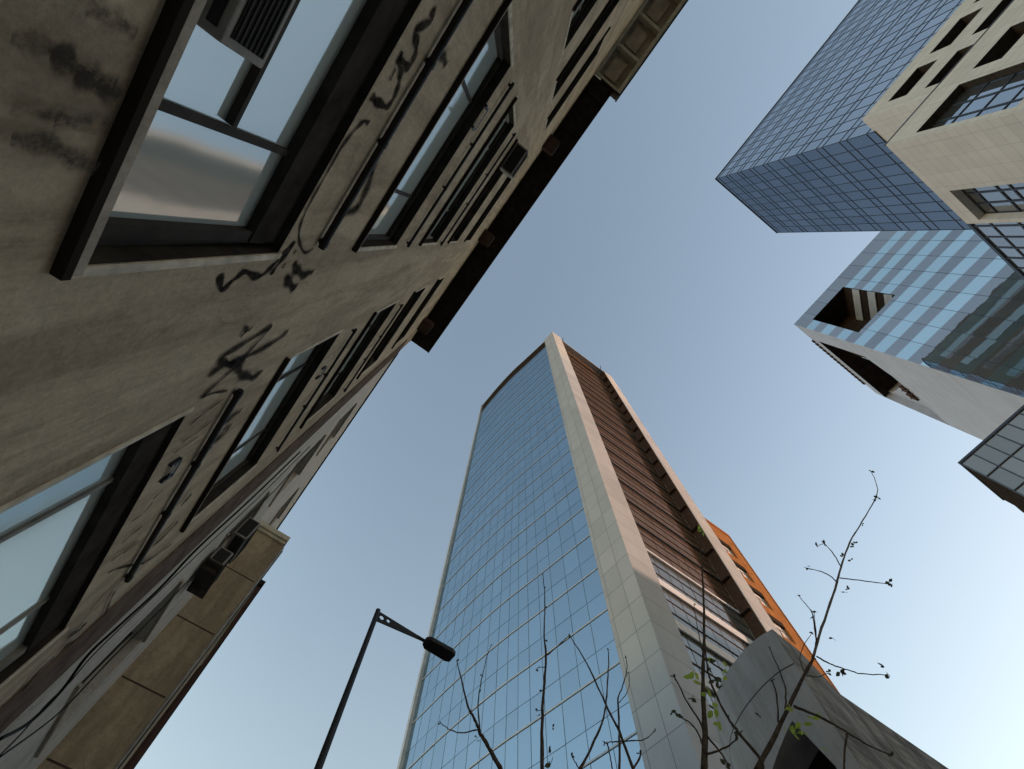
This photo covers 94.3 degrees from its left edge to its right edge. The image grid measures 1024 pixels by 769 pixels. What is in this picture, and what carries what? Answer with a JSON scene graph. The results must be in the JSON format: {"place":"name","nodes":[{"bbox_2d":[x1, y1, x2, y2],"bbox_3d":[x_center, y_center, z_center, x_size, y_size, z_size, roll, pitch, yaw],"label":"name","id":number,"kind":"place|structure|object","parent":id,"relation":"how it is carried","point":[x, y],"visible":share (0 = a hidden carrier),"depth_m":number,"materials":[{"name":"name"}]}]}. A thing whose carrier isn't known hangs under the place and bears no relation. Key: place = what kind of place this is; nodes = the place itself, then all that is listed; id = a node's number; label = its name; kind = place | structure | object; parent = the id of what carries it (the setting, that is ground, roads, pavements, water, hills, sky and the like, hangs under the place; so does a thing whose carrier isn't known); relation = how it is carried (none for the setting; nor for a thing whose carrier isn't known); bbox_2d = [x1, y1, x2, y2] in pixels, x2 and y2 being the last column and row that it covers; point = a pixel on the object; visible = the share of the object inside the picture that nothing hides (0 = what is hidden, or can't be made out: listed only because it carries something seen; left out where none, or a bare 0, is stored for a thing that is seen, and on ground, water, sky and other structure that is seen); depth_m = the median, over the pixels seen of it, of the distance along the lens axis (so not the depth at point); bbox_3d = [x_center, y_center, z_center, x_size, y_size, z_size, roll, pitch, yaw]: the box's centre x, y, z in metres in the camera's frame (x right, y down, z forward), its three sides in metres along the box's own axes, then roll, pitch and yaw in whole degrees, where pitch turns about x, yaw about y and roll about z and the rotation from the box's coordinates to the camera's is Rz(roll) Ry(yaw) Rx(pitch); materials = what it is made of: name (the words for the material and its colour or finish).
{"place":"outdoors","nodes":[
{"label":"outdoors","id":0,"kind":"place"},
{"bbox_2d":[314,608,455,768],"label":"street lamp","id":1,"kind":"object","parent":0,"point":[440,649],"visible":1,"depth_m":7.39,"materials":[{"name":"metal"}]},
{"bbox_2d":[438,646,502,768],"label":"young tree","id":2,"kind":"object","parent":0,"point":[491,752],"visible":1,"depth_m":5.63,"materials":[{"name":"brown plant"}]},
{"bbox_2d":[134,0,1023,768],"label":"sky","id":3,"kind":"structure","parent":0,"point":[634,254],"materials":[{"name":"blue"}]},
{"bbox_2d":[535,575,655,768],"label":"young tree","id":4,"kind":"object","parent":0,"point":[619,741],"visible":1,"depth_m":5.26,"materials":[{"name":"brown plant"}]},
{"bbox_2d":[670,526,764,768],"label":"young tree","id":5,"kind":"object","parent":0,"point":[705,753],"visible":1,"depth_m":4.90,"materials":[{"name":"brown plant"}]},
{"bbox_2d":[754,470,893,768],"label":"young tree","id":6,"kind":"object","parent":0,"point":[772,740],"visible":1,"depth_m":5.05,"materials":[{"name":"brown plant"}]},
{"bbox_2d":[715,0,1023,279],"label":"office block","id":7,"kind":"structure","parent":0,"point":[894,115],"depth_m":37.04,"materials":[{"name":"blue glass"}]},
{"bbox_2d":[888,59,937,101],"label":"window","id":8,"kind":"structure","parent":7,"relation":"in","point":[919,72],"depth_m":32.25,"materials":[{"name":"black glass"}]},
{"bbox_2d":[925,45,971,87],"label":"window","id":9,"kind":"structure","parent":7,"relation":"in","point":[959,54],"depth_m":29.32,"materials":[{"name":"black glass"}]},
{"bbox_2d":[930,7,982,53],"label":"window","id":10,"kind":"structure","parent":7,"relation":"in","point":[964,21],"depth_m":31.37,"materials":[{"name":"black glass"}]},
{"bbox_2d":[916,62,1023,132],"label":"window","id":11,"kind":"structure","parent":7,"relation":"in","point":[1002,89],"depth_m":25.25,"materials":[{"name":"blue glass"}]},
{"bbox_2d":[972,0,1011,34],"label":"window","id":12,"kind":"structure","parent":7,"relation":"in","point":[1003,4],"depth_m":28.50,"materials":[{"name":"black glass"}]},
{"bbox_2d":[961,183,1023,213],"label":"front window","id":13,"kind":"structure","parent":7,"relation":"in","point":[1008,198],"depth_m":27.86,"materials":[{"name":"blue glass"}]},
{"bbox_2d":[973,21,1023,71],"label":"window","id":14,"kind":"structure","parent":7,"relation":"in","point":[1014,33],"depth_m":26.27,"materials":[{"name":"black glass"}]},
{"bbox_2d":[958,405,1023,512],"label":"glass building","id":15,"kind":"structure","parent":0,"point":[993,461],"depth_m":25.88,"materials":[{"name":"glass"}]},
{"label":"ground","id":16,"kind":"structure","parent":0,"visible":0},
{"bbox_2d":[36,520,290,768],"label":"tan building","id":17,"kind":"structure","parent":16,"relation":"on","point":[107,729],"depth_m":8.78,"materials":[{"name":"paint"}]},
{"bbox_2d":[113,547,283,768],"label":"drain pipe","id":18,"kind":"object","parent":17,"relation":"attached to","point":[133,744],"visible":1,"depth_m":8.91,"materials":[{"name":"grey metal"}]},
{"bbox_2d":[118,551,282,768],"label":"drain pipe","id":19,"kind":"object","parent":17,"relation":"attached to","point":[193,669],"visible":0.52,"depth_m":9.00,"materials":[{"name":"grey metal"}]},
{"bbox_2d":[123,580,265,768],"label":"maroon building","id":20,"kind":"structure","parent":16,"relation":"on","point":[139,753],"depth_m":15.52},
{"bbox_2d":[0,354,397,768],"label":"neighbour building","id":21,"kind":"structure","parent":16,"relation":"on","point":[36,749],"depth_m":7.68,"materials":[{"name":"paint"}]},
{"bbox_2d":[34,579,184,757],"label":"window","id":22,"kind":"structure","parent":21,"relation":"in","point":[77,689],"depth_m":7.14,"materials":[{"name":"grey glass"}]},
{"bbox_2d":[0,446,309,755],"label":"cable","id":23,"kind":"object","parent":21,"relation":"attached to","point":[139,610],"visible":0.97,"depth_m":5.81,"materials":[{"name":"black rubber"}]},
{"bbox_2d":[0,440,319,757],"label":"cable","id":24,"kind":"object","parent":21,"relation":"attached to","point":[10,749],"visible":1,"depth_m":6.65,"materials":[{"name":"black rubber"}]},
{"bbox_2d":[186,546,233,598],"bbox_3d":[-5.477,3.417,8.620,0.320,0.500,0.870,35,-75,-9],"label":"air conditioner","id":25,"kind":"object","parent":21,"relation":"attached to","point":[209,572],"visible":0.98,"depth_m":8.48,"materials":[{"name":"grey metal"}]},
{"bbox_2d":[224,517,260,563],"bbox_3d":[-5.444,3.118,9.508,0.282,0.546,0.726,35,-75,-9],"label":"air conditioner","id":26,"kind":"object","parent":21,"relation":"attached to","point":[241,537],"visible":0.93,"depth_m":9.28,"materials":[{"name":"grey metal"}]},
{"bbox_2d":[215,492,270,551],"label":"window","id":27,"kind":"structure","parent":21,"relation":"in","point":[268,493],"depth_m":10.30,"materials":[{"name":"grey glass"}]},
{"bbox_2d":[269,488,299,524],"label":"window","id":28,"kind":"structure","parent":21,"relation":"in","point":[298,488],"depth_m":16.81,"materials":[{"name":"grey glass"}]},
{"bbox_2d":[269,434,326,506],"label":"window","id":29,"kind":"structure","parent":21,"relation":"in","point":[325,435],"depth_m":12.00,"materials":[{"name":"grey glass"}]},
{"bbox_2d":[316,403,357,455],"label":"window","id":30,"kind":"structure","parent":21,"relation":"in","point":[356,403],"depth_m":14.81,"materials":[{"name":"grey glass"}]},
{"bbox_2d":[0,0,687,733],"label":"apartment building","id":31,"kind":"structure","parent":16,"relation":"on","point":[176,182],"depth_m":2.91,"materials":[{"name":"paint"}]},
{"bbox_2d":[0,407,194,687],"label":"window","id":32,"kind":"structure","parent":31,"relation":"in","point":[55,537],"depth_m":3.28,"materials":[{"name":"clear glass"}]},
{"bbox_2d":[0,452,299,740],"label":"cable","id":33,"kind":"object","parent":31,"relation":"attached to","point":[104,639],"visible":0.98,"depth_m":5.50,"materials":[{"name":"black rubber"}]},
{"bbox_2d":[159,457,182,483],"bbox_3d":[-2.743,0.690,3.822,0.032,0.120,0.208,35,-75,-9],"label":"wall bracket","id":34,"kind":"object","parent":31,"relation":"attached to","point":[178,461],"depth_m":3.82,"materials":[{"name":"black metal"}]},
{"bbox_2d":[124,388,243,582],"bbox_3d":[-3.026,0.977,4.325,0.071,0.062,2.436,35,-75,-9],"label":"awning bar","id":35,"kind":"object","parent":31,"relation":"attached to","point":[197,462],"visible":1,"depth_m":4.27,"materials":[{"name":"black metal"}]},
{"bbox_2d":[49,0,420,280],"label":"window","id":36,"kind":"structure","parent":31,"relation":"in","point":[207,151],"depth_m":2.15,"materials":[{"name":"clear glass"}]},
{"bbox_2d":[197,0,295,67],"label":"air conditioner","id":37,"kind":"object","parent":31,"relation":"attached to","point":[249,30],"visible":0.9,"depth_m":1.74,"materials":[{"name":"grey metal"}]},
{"bbox_2d":[180,329,343,532],"bbox_3d":[-3.084,0.412,5.871,0.244,1.672,2.550,35,-75,-9],"label":"window","id":38,"kind":"structure","parent":31,"relation":"in","point":[295,372],"depth_m":6.30,"materials":[{"name":"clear glass"}]},
{"bbox_2d":[276,328,357,451],"bbox_3d":[-3.023,0.118,7.276,0.062,0.043,2.460,35,-75,-9],"label":"awning bar","id":39,"kind":"object","parent":31,"relation":"attached to","point":[354,331],"visible":1,"depth_m":7.24,"materials":[{"name":"black metal"}]},
{"bbox_2d":[315,366,326,379],"bbox_3d":[-2.747,-0.170,6.834,0.032,0.120,0.208,35,-75,-9],"label":"wall bracket","id":40,"kind":"object","parent":31,"relation":"attached to","point":[319,376],"depth_m":6.83,"materials":[{"name":"black metal"}]},
{"bbox_2d":[299,300,398,428],"bbox_3d":[-3.034,-0.497,8.798,0.244,1.684,2.550,35,-75,-9],"label":"window","id":41,"kind":"structure","parent":31,"relation":"in","point":[378,318],"depth_m":9.40,"materials":[{"name":"black glass"}]},
{"bbox_2d":[344,304,403,391],"bbox_3d":[-2.992,-0.759,10.182,0.062,0.043,2.400,35,-75,-9],"label":"awning bar","id":42,"kind":"object","parent":31,"relation":"attached to","point":[381,336],"visible":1,"depth_m":10.16,"materials":[{"name":"black metal"}]},
{"bbox_2d":[352,285,427,379],"bbox_3d":[-2.985,-1.399,11.703,0.244,1.696,2.550,35,-75,-9],"label":"window","id":43,"kind":"structure","parent":31,"relation":"in","point":[416,294],"depth_m":12.33,"materials":[{"name":"black glass"}]},
{"bbox_2d":[318,0,472,249],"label":"awning bar","id":44,"kind":"object","parent":31,"relation":"attached to","point":[427,69],"visible":1,"depth_m":3.31,"materials":[{"name":"black metal"}]},
{"bbox_2d":[391,275,446,348],"bbox_3d":[-2.934,-2.344,14.745,0.244,1.684,2.550,35,-75,-9],"label":"window","id":45,"kind":"structure","parent":31,"relation":"in","point":[438,281],"depth_m":15.32,"materials":[{"name":"black glass"}]},
{"bbox_2d":[417,317,433,334],"bbox_3d":[-3.424,-2.319,18.910,0.448,0.540,0.500,35,-75,-9],"label":"vent box","id":46,"kind":"object","parent":31,"relation":"attached to","point":[426,325],"visible":0.98,"depth_m":18.67,"materials":[{"name":"brown metal"}]},
{"bbox_2d":[352,0,513,252],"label":"window","id":47,"kind":"structure","parent":31,"relation":"in","point":[489,62],"depth_m":5.26,"materials":[{"name":"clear glass"}]},
{"bbox_2d":[407,82,514,247],"bbox_3d":[-0.712,-2.819,6.199,0.062,0.043,2.436,35,-75,-9],"label":"awning bar","id":48,"kind":"object","parent":31,"relation":"attached to","point":[473,144],"visible":1,"depth_m":6.17,"materials":[{"name":"black metal"}]},
{"bbox_2d":[419,97,517,245],"bbox_3d":[-0.760,-3.419,7.853,0.244,1.684,2.538,35,-75,-9],"label":"window","id":49,"kind":"structure","parent":31,"relation":"in","point":[507,122],"depth_m":8.41,"materials":[{"name":"black glass"}]},
{"bbox_2d":[440,133,515,245],"bbox_3d":[-0.674,-3.688,9.045,0.062,0.043,2.472,35,-75,-9],"label":"awning bar","id":50,"kind":"object","parent":31,"relation":"attached to","point":[483,181],"visible":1,"depth_m":9.01,"materials":[{"name":"black metal"}]},
{"bbox_2d":[471,104,488,131],"bbox_3d":[-0.375,-3.149,5.612,0.032,0.180,0.298,35,-75,-9],"label":"wall bracket","id":51,"kind":"object","parent":31,"relation":"attached to","point":[473,127],"depth_m":5.62,"materials":[{"name":"black metal"}]},
{"bbox_2d":[447,139,517,243],"bbox_3d":[-0.711,-4.321,10.757,0.244,1.696,2.538,35,-75,-9],"label":"window","id":52,"kind":"structure","parent":31,"relation":"in","point":[497,174],"depth_m":11.42,"materials":[{"name":"black glass"}]},
{"bbox_2d":[478,229,494,246],"bbox_3d":[-0.953,-5.494,17.883,0.448,0.540,0.500,35,-75,-9],"label":"vent box","id":53,"kind":"object","parent":31,"relation":"attached to","point":[486,238],"visible":0.99,"depth_m":17.63,"materials":[{"name":"brown metal"}]},
{"bbox_2d":[464,171,517,241],"bbox_3d":[-0.660,-5.266,13.800,0.244,1.684,2.538,35,-75,-9],"label":"window","id":54,"kind":"structure","parent":31,"relation":"in","point":[506,182],"depth_m":14.44,"materials":[{"name":"black glass"}]},
{"bbox_2d":[500,142,527,178],"bbox_3d":[0.048,-4.763,10.129,0.312,0.630,0.600,35,-75,-9],"label":"air conditioner","id":55,"kind":"object","parent":31,"relation":"attached to","point":[515,159],"visible":1,"depth_m":9.85,"materials":[{"name":"grey metal"}]},
{"bbox_2d":[542,134,559,155],"bbox_3d":[1.389,-8.503,16.909,0.448,0.540,0.500,35,-75,-9],"label":"vent box","id":56,"kind":"object","parent":31,"relation":"attached to","point":[551,144],"visible":1,"depth_m":16.66,"materials":[{"name":"brown metal"}]},
{"bbox_2d":[544,27,610,131],"bbox_3d":[1.611,-8.184,12.855,0.244,1.684,2.538,35,-75,-9],"label":"window","id":57,"kind":"structure","parent":31,"relation":"in","point":[597,48],"depth_m":13.36,"materials":[{"name":"black glass"}]},
{"bbox_2d":[561,0,596,55],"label":"window","id":58,"kind":"structure","parent":31,"relation":"in","point":[581,9],"depth_m":7.80,"materials":[{"name":"black glass"}]},
{"bbox_2d":[550,0,619,103],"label":"window","id":59,"kind":"structure","parent":31,"relation":"in","point":[611,4],"depth_m":10.45,"materials":[{"name":"black glass"}]},
{"bbox_2d":[397,332,781,768],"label":"office tower","id":60,"kind":"structure","parent":16,"relation":"on","point":[575,494],"depth_m":32.07,"materials":[{"name":"blue glass"}]},
{"bbox_2d":[704,517,838,691],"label":"orange building","id":61,"kind":"structure","parent":16,"relation":"on","point":[781,622],"depth_m":38.06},
{"bbox_2d":[717,537,733,555],"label":"window","id":62,"kind":"structure","parent":61,"relation":"in","point":[727,547],"depth_m":43.86,"materials":[{"name":"white glass"}]},
{"bbox_2d":[732,560,750,580],"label":"window","id":63,"kind":"structure","parent":61,"relation":"in","point":[742,570],"depth_m":40.90,"materials":[{"name":"white glass"}]},
{"bbox_2d":[748,584,768,607],"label":"window","id":64,"kind":"structure","parent":61,"relation":"in","point":[760,597],"depth_m":37.92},
{"bbox_2d":[767,613,790,640],"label":"window","id":65,"kind":"structure","parent":61,"relation":"in","point":[779,625],"depth_m":34.96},
{"bbox_2d":[794,230,1023,439],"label":"striped block","id":66,"kind":"structure","parent":16,"relation":"on","point":[932,321],"depth_m":55.63,"materials":[{"name":"blue glass"}]},
{"bbox_2d":[899,384,918,400],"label":"roof equipment","id":67,"kind":"object","parent":66,"relation":"on","point":[908,392],"visible":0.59,"depth_m":63.33,"materials":[{"name":"grey metal"}]},
{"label":"far pavement","id":68,"kind":"structure","parent":0,"visible":0},
{"bbox_2d":[714,629,947,768],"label":"concrete block","id":69,"kind":"structure","parent":68,"relation":"on","point":[745,692],"depth_m":11.37,"materials":[{"name":"grey concrete"}]}
]}

